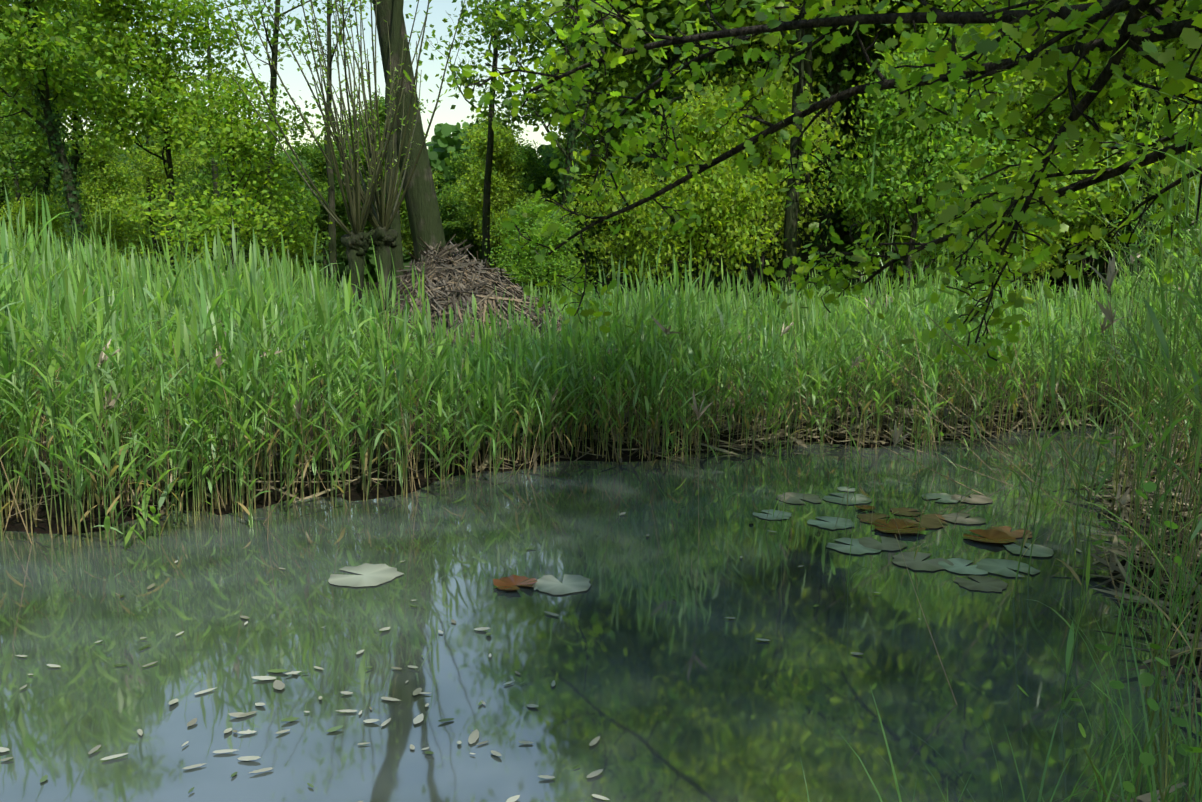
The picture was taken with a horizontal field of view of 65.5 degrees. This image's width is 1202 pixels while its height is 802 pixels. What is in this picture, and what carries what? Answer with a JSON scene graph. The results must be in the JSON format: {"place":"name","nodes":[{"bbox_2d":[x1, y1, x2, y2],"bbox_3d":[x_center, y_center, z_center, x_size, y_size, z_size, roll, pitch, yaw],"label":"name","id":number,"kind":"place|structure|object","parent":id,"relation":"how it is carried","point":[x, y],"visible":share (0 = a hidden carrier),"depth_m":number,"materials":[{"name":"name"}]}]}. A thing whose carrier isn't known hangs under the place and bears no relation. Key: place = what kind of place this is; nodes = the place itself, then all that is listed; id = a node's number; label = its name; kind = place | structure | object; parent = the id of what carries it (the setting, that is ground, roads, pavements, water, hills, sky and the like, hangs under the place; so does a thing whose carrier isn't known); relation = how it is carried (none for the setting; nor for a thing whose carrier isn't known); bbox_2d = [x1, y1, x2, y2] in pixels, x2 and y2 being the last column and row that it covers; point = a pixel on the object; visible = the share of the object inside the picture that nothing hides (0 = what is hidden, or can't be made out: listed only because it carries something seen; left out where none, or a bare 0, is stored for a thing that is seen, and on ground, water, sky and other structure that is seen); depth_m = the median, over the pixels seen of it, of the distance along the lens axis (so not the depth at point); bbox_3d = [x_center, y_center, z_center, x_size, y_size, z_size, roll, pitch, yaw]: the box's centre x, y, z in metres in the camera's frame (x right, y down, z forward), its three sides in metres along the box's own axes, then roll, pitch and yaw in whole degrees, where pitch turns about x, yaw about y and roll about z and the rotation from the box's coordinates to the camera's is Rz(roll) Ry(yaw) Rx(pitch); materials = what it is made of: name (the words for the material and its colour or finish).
{"place":"outdoors","nodes":[
{"label":"outdoors","id":0,"kind":"place"},
{"bbox_2d":[9,0,597,157],"label":"sky","id":1,"kind":"structure","parent":0,"point":[290,75],"materials":[{"name":"white"}]},
{"bbox_2d":[0,423,1201,801],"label":"pond water","id":2,"kind":"structure","parent":0,"point":[688,693],"depth_m":4.21,"materials":[{"name":"green liquid"}]},
{"bbox_2d":[0,486,1081,801],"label":"floating leaves","id":3,"kind":"object","parent":2,"relation":"on","point":[374,574],"visible":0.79,"depth_m":5.30,"materials":[{"name":"green plant"}]},
{"bbox_2d":[0,281,1201,680],"bbox_3d":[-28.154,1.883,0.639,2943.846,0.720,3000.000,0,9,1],"label":"ground","id":4,"kind":"structure","parent":0,"point":[358,493],"depth_m":8.03,"materials":[{"name":"brown soil"}]},
{"bbox_2d":[0,95,53,230],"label":"forest tree","id":5,"kind":"object","parent":4,"relation":"on","point":[2,197],"visible":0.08,"depth_m":38.71,"materials":[{"name":"green plant"}]},
{"bbox_2d":[0,152,66,235],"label":"bush","id":6,"kind":"object","parent":4,"relation":"on","point":[25,191],"visible":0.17,"depth_m":53.12,"materials":[{"name":"green plant"}]},
{"bbox_2d":[0,190,82,272],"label":"bush","id":7,"kind":"object","parent":4,"relation":"on","point":[30,215],"visible":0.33,"depth_m":24.34,"materials":[{"name":"green plant"}]},
{"bbox_2d":[0,27,94,236],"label":"forest tree","id":8,"kind":"object","parent":4,"relation":"on","point":[16,182],"visible":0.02,"depth_m":36.12,"materials":[{"name":"green plant"}]},
{"bbox_2d":[0,0,130,266],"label":"tree","id":9,"kind":"object","parent":4,"relation":"on","point":[23,56],"visible":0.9,"depth_m":19.10,"materials":[{"name":"green plant"}]},
{"bbox_2d":[0,0,143,261],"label":"forest tree","id":10,"kind":"object","parent":4,"relation":"on","point":[37,148],"visible":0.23,"depth_m":26.45,"materials":[{"name":"green plant"}]},
{"bbox_2d":[0,0,158,252],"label":"forest tree","id":11,"kind":"object","parent":4,"relation":"on","point":[75,161],"visible":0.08,"depth_m":31.75,"materials":[{"name":"green plant"}]},
{"bbox_2d":[21,210,160,285],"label":"bush","id":12,"kind":"object","parent":4,"relation":"on","point":[121,231],"visible":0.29,"depth_m":23.47,"materials":[{"name":"green plant"}]},
{"bbox_2d":[37,115,158,287],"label":"bush","id":13,"kind":"object","parent":4,"relation":"on","point":[91,193],"visible":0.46,"depth_m":53.87,"materials":[{"name":"green plant"}]},
{"bbox_2d":[84,157,149,255],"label":"bush","id":14,"kind":"object","parent":4,"relation":"on","point":[138,238],"visible":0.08,"depth_m":64.02,"materials":[{"name":"green plant"}]},
{"bbox_2d":[102,59,224,297],"bbox_3d":[-18.048,-9.160,38.365,6.778,10.036,4.620,7,11,40],"label":"forest tree","id":15,"kind":"object","parent":4,"relation":"on","point":[152,162],"visible":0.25,"depth_m":37.52,"materials":[{"name":"green plant"}]},
{"bbox_2d":[120,139,220,256],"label":"bush","id":16,"kind":"object","parent":4,"relation":"on","point":[178,180],"visible":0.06,"depth_m":61.69,"materials":[{"name":"green plant"}]},
{"bbox_2d":[55,0,287,302],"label":"tree","id":17,"kind":"object","parent":4,"relation":"on","point":[144,108],"visible":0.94,"depth_m":21.41,"materials":[{"name":"green plant"}]},
{"bbox_2d":[153,145,246,257],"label":"bush","id":18,"kind":"object","parent":4,"relation":"on","point":[205,175],"visible":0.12,"depth_m":53.21,"materials":[{"name":"green plant"}]},
{"bbox_2d":[127,0,307,283],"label":"sparse tree","id":19,"kind":"object","parent":4,"relation":"on","point":[215,183],"visible":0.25,"depth_m":41.80,"materials":[{"name":"green plant"}]},
{"bbox_2d":[97,62,354,276],"bbox_3d":[-8.278,-4.460,20.883,5.928,6.087,6.256,-5,10,-30],"label":"bush","id":20,"kind":"object","parent":4,"relation":"on","point":[230,125],"visible":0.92,"depth_m":20.71,"materials":[{"name":"green plant"}]},
{"bbox_2d":[230,146,309,252],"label":"bush","id":21,"kind":"object","parent":4,"relation":"on","point":[282,198],"visible":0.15,"depth_m":62.59,"materials":[{"name":"green plant"}]},
{"bbox_2d":[207,0,359,259],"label":"sparse tree","id":22,"kind":"object","parent":4,"relation":"on","point":[273,42],"visible":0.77,"depth_m":29.18,"materials":[{"name":"green plant"}]},
{"bbox_2d":[236,221,333,288],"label":"bush","id":23,"kind":"object","parent":4,"relation":"on","point":[310,247],"visible":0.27,"depth_m":24.83,"materials":[{"name":"green plant"}]},
{"bbox_2d":[285,137,371,284],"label":"bush","id":24,"kind":"object","parent":4,"relation":"on","point":[314,154],"visible":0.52,"depth_m":54.70,"materials":[{"name":"green plant"}]},
{"bbox_2d":[302,115,368,285],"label":"bush","id":25,"kind":"object","parent":4,"relation":"on","point":[339,170],"depth_m":62.41,"materials":[{"name":"green plant"}]},
{"bbox_2d":[224,0,464,353],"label":"pollard willow","id":26,"kind":"object","parent":4,"relation":"on","point":[356,241],"visible":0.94,"depth_m":12.61,"materials":[{"name":"brown plant"}]},
{"bbox_2d":[272,0,417,293],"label":"sparse tree","id":27,"kind":"object","parent":4,"relation":"on","point":[330,55],"visible":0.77,"depth_m":37.17,"materials":[{"name":"green plant"}]},
{"bbox_2d":[320,91,439,248],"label":"bush","id":28,"kind":"object","parent":4,"relation":"on","point":[367,228],"visible":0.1,"depth_m":52.44,"materials":[{"name":"green plant"}]},
{"bbox_2d":[385,0,403,285],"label":"thin tree","id":29,"kind":"object","parent":4,"relation":"on","point":[395,43],"visible":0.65,"depth_m":17.20,"materials":[{"name":"brown plant"}]},
{"bbox_2d":[372,0,445,264],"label":"leaning tree","id":30,"kind":"object","parent":4,"relation":"on","point":[424,216],"visible":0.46,"depth_m":17.73,"materials":[{"name":"brown plant"}]},
{"bbox_2d":[397,158,446,262],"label":"bush","id":31,"kind":"object","parent":4,"relation":"on","point":[406,234],"visible":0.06,"depth_m":61.72,"materials":[{"name":"green plant"}]},
{"bbox_2d":[435,149,481,255],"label":"bush","id":32,"kind":"object","parent":4,"relation":"on","point":[457,224],"visible":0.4,"depth_m":71.78,"materials":[{"name":"green plant"}]},
{"bbox_2d":[410,0,547,267],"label":"sparse tree","id":33,"kind":"object","parent":4,"relation":"on","point":[487,195],"visible":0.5,"depth_m":33.52,"materials":[{"name":"green plant"}]},
{"bbox_2d":[339,234,635,394],"bbox_3d":[-1.733,-1.290,13.334,4.640,2.156,3.736,0,9,1],"label":"stick pile","id":34,"kind":"object","parent":4,"relation":"on","point":[451,276],"visible":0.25,"depth_m":12.81,"materials":[{"name":"brown wood"}]},
{"bbox_2d":[436,117,552,280],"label":"bush","id":35,"kind":"object","parent":4,"relation":"on","point":[462,196],"visible":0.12,"depth_m":60.95,"materials":[{"name":"green plant"}]},
{"bbox_2d":[450,106,558,271],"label":"bush","id":36,"kind":"object","parent":4,"relation":"on","point":[502,168],"visible":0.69,"depth_m":53.52,"materials":[{"name":"green plant"}]},
{"bbox_2d":[503,138,557,282],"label":"bush","id":37,"kind":"object","parent":4,"relation":"on","point":[538,178],"visible":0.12,"depth_m":69.44,"materials":[{"name":"green plant"}]},
{"bbox_2d":[480,191,581,299],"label":"bush","id":38,"kind":"object","parent":4,"relation":"on","point":[533,217],"visible":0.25,"depth_m":24.15,"materials":[{"name":"green plant"}]},
{"bbox_2d":[489,214,603,308],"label":"bush","id":39,"kind":"object","parent":4,"relation":"on","point":[551,266],"visible":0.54,"depth_m":22.94,"materials":[{"name":"green plant"}]},
{"bbox_2d":[436,0,677,296],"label":"tree","id":40,"kind":"object","parent":4,"relation":"on","point":[506,26],"visible":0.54,"depth_m":25.75,"materials":[{"name":"green plant"}]},
{"bbox_2d":[524,1,630,282],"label":"tree","id":41,"kind":"object","parent":4,"relation":"on","point":[582,168],"visible":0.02,"depth_m":68.81,"materials":[{"name":"green plant"}]},
{"bbox_2d":[501,68,675,284],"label":"tree","id":42,"kind":"object","parent":4,"relation":"on","point":[564,140],"visible":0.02,"depth_m":63.71,"materials":[{"name":"green plant"}]},
{"bbox_2d":[0,74,1201,801],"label":"reed bed","id":43,"kind":"object","parent":4,"relation":"on","point":[92,334],"visible":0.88,"depth_m":7.62,"materials":[{"name":"green plant"}]},
{"bbox_2d":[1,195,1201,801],"bbox_3d":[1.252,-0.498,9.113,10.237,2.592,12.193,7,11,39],"label":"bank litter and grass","id":44,"kind":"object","parent":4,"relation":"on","point":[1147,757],"visible":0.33,"depth_m":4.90,"materials":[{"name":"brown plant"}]},
{"bbox_2d":[24,105,1194,284],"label":"wood trees","id":45,"kind":"object","parent":4,"relation":"on","point":[442,144],"depth_m":72.72,"materials":[{"name":"green plant"}]},
{"bbox_2d":[512,1,706,289],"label":"tree","id":46,"kind":"object","parent":4,"relation":"on","point":[611,132],"visible":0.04,"depth_m":52.16,"materials":[{"name":"green plant"}]},
{"bbox_2d":[552,161,683,291],"bbox_3d":[0.554,-4.247,25.168,4.015,4.407,3.920,-4,9,-22],"label":"bush","id":47,"kind":"object","parent":4,"relation":"on","point":[629,249],"visible":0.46,"depth_m":24.99,"materials":[{"name":"green plant"}]},
{"bbox_2d":[518,0,785,299],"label":"forest tree","id":48,"kind":"object","parent":4,"relation":"on","point":[664,92],"visible":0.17,"depth_m":30.13,"materials":[{"name":"brown plant"}]},
{"bbox_2d":[560,24,748,290],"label":"forest tree","id":49,"kind":"object","parent":4,"relation":"on","point":[633,90],"visible":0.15,"depth_m":42.36,"materials":[{"name":"green plant"}]},
{"bbox_2d":[591,74,798,313],"bbox_3d":[2.026,-4.598,21.803,4.595,6.089,4.414,-3,9,-22],"label":"bush","id":50,"kind":"object","parent":4,"relation":"on","point":[706,192],"visible":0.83,"depth_m":21.29,"materials":[{"name":"green plant"}]},
{"bbox_2d":[616,0,774,305],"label":"forest tree","id":51,"kind":"object","parent":4,"relation":"on","point":[664,9],"visible":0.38,"depth_m":24.88,"materials":[{"name":"green plant"}]},
{"bbox_2d":[605,31,823,289],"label":"tree","id":52,"kind":"object","parent":4,"relation":"on","point":[787,47],"depth_m":50.33,"materials":[{"name":"green plant"}]},
{"bbox_2d":[648,1,784,298],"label":"forest tree","id":53,"kind":"object","parent":4,"relation":"on","point":[767,279],"visible":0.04,"depth_m":40.54,"materials":[{"name":"brown plant"}]},
{"bbox_2d":[634,0,872,297],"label":"forest tree","id":54,"kind":"object","parent":4,"relation":"on","point":[732,62],"visible":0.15,"depth_m":35.82,"materials":[{"name":"green plant"}]},
{"bbox_2d":[617,0,912,322],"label":"tree","id":55,"kind":"object","parent":4,"relation":"on","point":[790,232],"visible":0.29,"depth_m":23.02,"materials":[{"name":"green plant"}]},
{"bbox_2d":[738,30,795,292],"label":"forest tree","id":56,"kind":"object","parent":4,"relation":"on","point":[748,273],"depth_m":48.61,"materials":[{"name":"green plant"}]},
{"bbox_2d":[703,63,861,301],"bbox_3d":[4.883,-5.662,25.873,5.352,7.005,5.226,5,10,32],"label":"bush","id":57,"kind":"object","parent":4,"relation":"on","point":[775,136],"visible":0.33,"depth_m":25.18,"materials":[{"name":"green plant"}]},
{"bbox_2d":[744,81,851,285],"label":"tree","id":58,"kind":"object","parent":4,"relation":"on","point":[779,267],"depth_m":62.33,"materials":[{"name":"brown plant"}]},
{"bbox_2d":[403,0,1201,404],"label":"overhanging tree","id":59,"kind":"object","parent":4,"relation":"on","point":[1059,16],"visible":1,"depth_m":5.41,"materials":[{"name":"green plant"}]},
{"bbox_2d":[790,2,815,311],"bbox_3d":[5.351,-13.080,27.248,10.153,21.098,11.381,-5,10,-29],"label":"forest tree","id":60,"kind":"object","parent":4,"relation":"on","point":[808,67],"visible":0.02,"depth_m":29.86,"materials":[{"name":"brown plant"}]},
{"bbox_2d":[755,4,878,288],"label":"tree","id":61,"kind":"object","parent":4,"relation":"on","point":[846,118],"depth_m":54.12,"materials":[{"name":"green plant"}]},
{"bbox_2d":[777,143,869,267],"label":"tree","id":62,"kind":"object","parent":4,"relation":"on","point":[831,188],"depth_m":67.89,"materials":[{"name":"green plant"}]},
{"bbox_2d":[789,11,894,291],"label":"forest tree","id":63,"kind":"object","parent":4,"relation":"on","point":[849,111],"visible":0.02,"depth_m":48.77,"materials":[{"name":"green plant"}]},
{"bbox_2d":[761,1,945,299],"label":"forest tree","id":64,"kind":"object","parent":4,"relation":"on","point":[861,59],"visible":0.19,"depth_m":37.74,"materials":[{"name":"green plant"}]},
{"bbox_2d":[809,0,954,297],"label":"forest tree","id":65,"kind":"object","parent":4,"relation":"on","point":[834,77],"visible":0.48,"depth_m":33.71,"materials":[{"name":"green plant"}]},
{"bbox_2d":[818,80,968,307],"bbox_3d":[8.137,-5.691,25.946,4.716,7.041,4.313,5,10,32],"label":"bush","id":66,"kind":"object","parent":4,"relation":"on","point":[891,268],"visible":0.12,"depth_m":25.79,"materials":[{"name":"green plant"}]},
{"bbox_2d":[769,10,1054,312],"bbox_3d":[7.205,-5.054,21.511,5.830,7.092,5.332,7,11,39],"label":"bush","id":67,"kind":"object","parent":4,"relation":"on","point":[900,163],"visible":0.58,"depth_m":20.82,"materials":[{"name":"green plant"}]},
{"bbox_2d":[813,0,1031,289],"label":"tree","id":68,"kind":"object","parent":4,"relation":"on","point":[847,128],"depth_m":50.36,"materials":[{"name":"green plant"}]},
{"bbox_2d":[815,0,1057,297],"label":"forest tree","id":69,"kind":"object","parent":4,"relation":"on","point":[892,33],"visible":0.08,"depth_m":36.70,"materials":[{"name":"green plant"}]},
{"bbox_2d":[885,9,1026,296],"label":"forest tree","id":70,"kind":"object","parent":4,"relation":"on","point":[957,133],"depth_m":41.66,"materials":[{"name":"green plant"}]},
{"bbox_2d":[892,103,1025,285],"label":"tree","id":71,"kind":"object","parent":4,"relation":"on","point":[900,277],"depth_m":62.50,"materials":[{"name":"green plant"}]},
{"bbox_2d":[814,0,1150,287],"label":"bush","id":72,"kind":"object","parent":4,"relation":"on","point":[1038,84],"visible":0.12,"depth_m":22.71,"materials":[{"name":"green plant"}]},
{"bbox_2d":[955,6,1043,298],"bbox_3d":[14.106,-14.071,26.654,10.700,23.244,15.699,-4,9,-26],"label":"forest tree","id":73,"kind":"object","parent":4,"relation":"on","point":[1017,134],"depth_m":29.83,"materials":[{"name":"brown plant"}]},
{"bbox_2d":[943,0,1078,295],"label":"tree","id":74,"kind":"object","parent":4,"relation":"on","point":[967,9],"visible":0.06,"depth_m":27.07,"materials":[{"name":"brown plant"}]},
{"bbox_2d":[895,0,1136,295],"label":"forest tree","id":75,"kind":"object","parent":4,"relation":"on","point":[1072,39],"depth_m":36.48,"materials":[{"name":"green plant"}]},
{"bbox_2d":[971,161,1077,291],"bbox_3d":[9.873,-3.715,22.695,3.210,4.084,3.288,-7,11,-40],"label":"bush","id":76,"kind":"object","parent":4,"relation":"on","point":[1046,230],"visible":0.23,"depth_m":22.24,"materials":[{"name":"green plant"}]},
{"bbox_2d":[952,89,1127,290],"bbox_3d":[11.376,-5.220,25.719,5.429,6.160,5.145,8,12,43],"label":"bush","id":77,"kind":"object","parent":4,"relation":"on","point":[1084,221],"visible":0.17,"depth_m":24.67,"materials":[{"name":"green plant"}]},
{"bbox_2d":[941,0,1148,297],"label":"forest tree","id":78,"kind":"object","parent":4,"relation":"on","point":[1118,121],"depth_m":33.07,"materials":[{"name":"brown plant"}]},
{"bbox_2d":[1018,37,1100,292],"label":"forest tree","id":79,"kind":"object","parent":4,"relation":"on","point":[1032,282],"visible":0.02,"depth_m":48.15,"materials":[{"name":"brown plant"}]},
{"bbox_2d":[998,70,1138,286],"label":"tree","id":80,"kind":"object","parent":4,"relation":"on","point":[1113,122],"depth_m":52.30,"materials":[{"name":"green plant"}]},
{"bbox_2d":[1060,97,1112,284],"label":"tree","id":81,"kind":"object","parent":4,"relation":"on","point":[1065,277],"depth_m":64.15,"materials":[{"name":"brown plant"}]},
{"bbox_2d":[973,12,1200,310],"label":"bush","id":82,"kind":"object","parent":4,"relation":"on","point":[1096,107],"visible":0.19,"depth_m":24.74,"materials":[{"name":"green plant"}]},
{"bbox_2d":[1056,6,1189,279],"bbox_3d":[22.690,-14.521,35.733,11.827,21.519,11.976,-5,10,-30],"label":"forest tree","id":83,"kind":"object","parent":4,"relation":"on","point":[1160,136],"depth_m":35.14,"materials":[{"name":"green plant"}]},
{"bbox_2d":[1089,196,1164,279],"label":"tree","id":84,"kind":"object","parent":4,"relation":"on","point":[1155,226],"depth_m":62.54,"materials":[{"name":"brown plant"}]},
{"bbox_2d":[1068,0,1186,306],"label":"tree","id":85,"kind":"object","parent":4,"relation":"on","point":[1134,203],"visible":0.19,"depth_m":22.99,"materials":[{"name":"brown plant"}]},
{"bbox_2d":[1076,0,1201,265],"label":"bush","id":86,"kind":"object","parent":4,"relation":"on","point":[1187,52],"visible":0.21,"depth_m":20.95,"materials":[{"name":"green plant"}]},
{"bbox_2d":[1085,27,1198,294],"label":"forest tree","id":87,"kind":"object","parent":4,"relation":"on","point":[1104,271],"depth_m":43.83,"materials":[{"name":"brown plant"}]},
{"bbox_2d":[1100,69,1198,191],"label":"tree","id":88,"kind":"object","parent":4,"relation":"on","point":[1135,131],"depth_m":53.80,"materials":[{"name":"green plant"}]},
{"bbox_2d":[1103,56,1201,285],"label":"forest tree","id":89,"kind":"object","parent":4,"relation":"on","point":[1139,100],"depth_m":45.36,"materials":[{"name":"green plant"}]},
{"bbox_2d":[1147,176,1201,282],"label":"bush","id":90,"kind":"object","parent":4,"relation":"on","point":[1176,236],"visible":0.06,"depth_m":26.16,"materials":[{"name":"green plant"}]}
]}

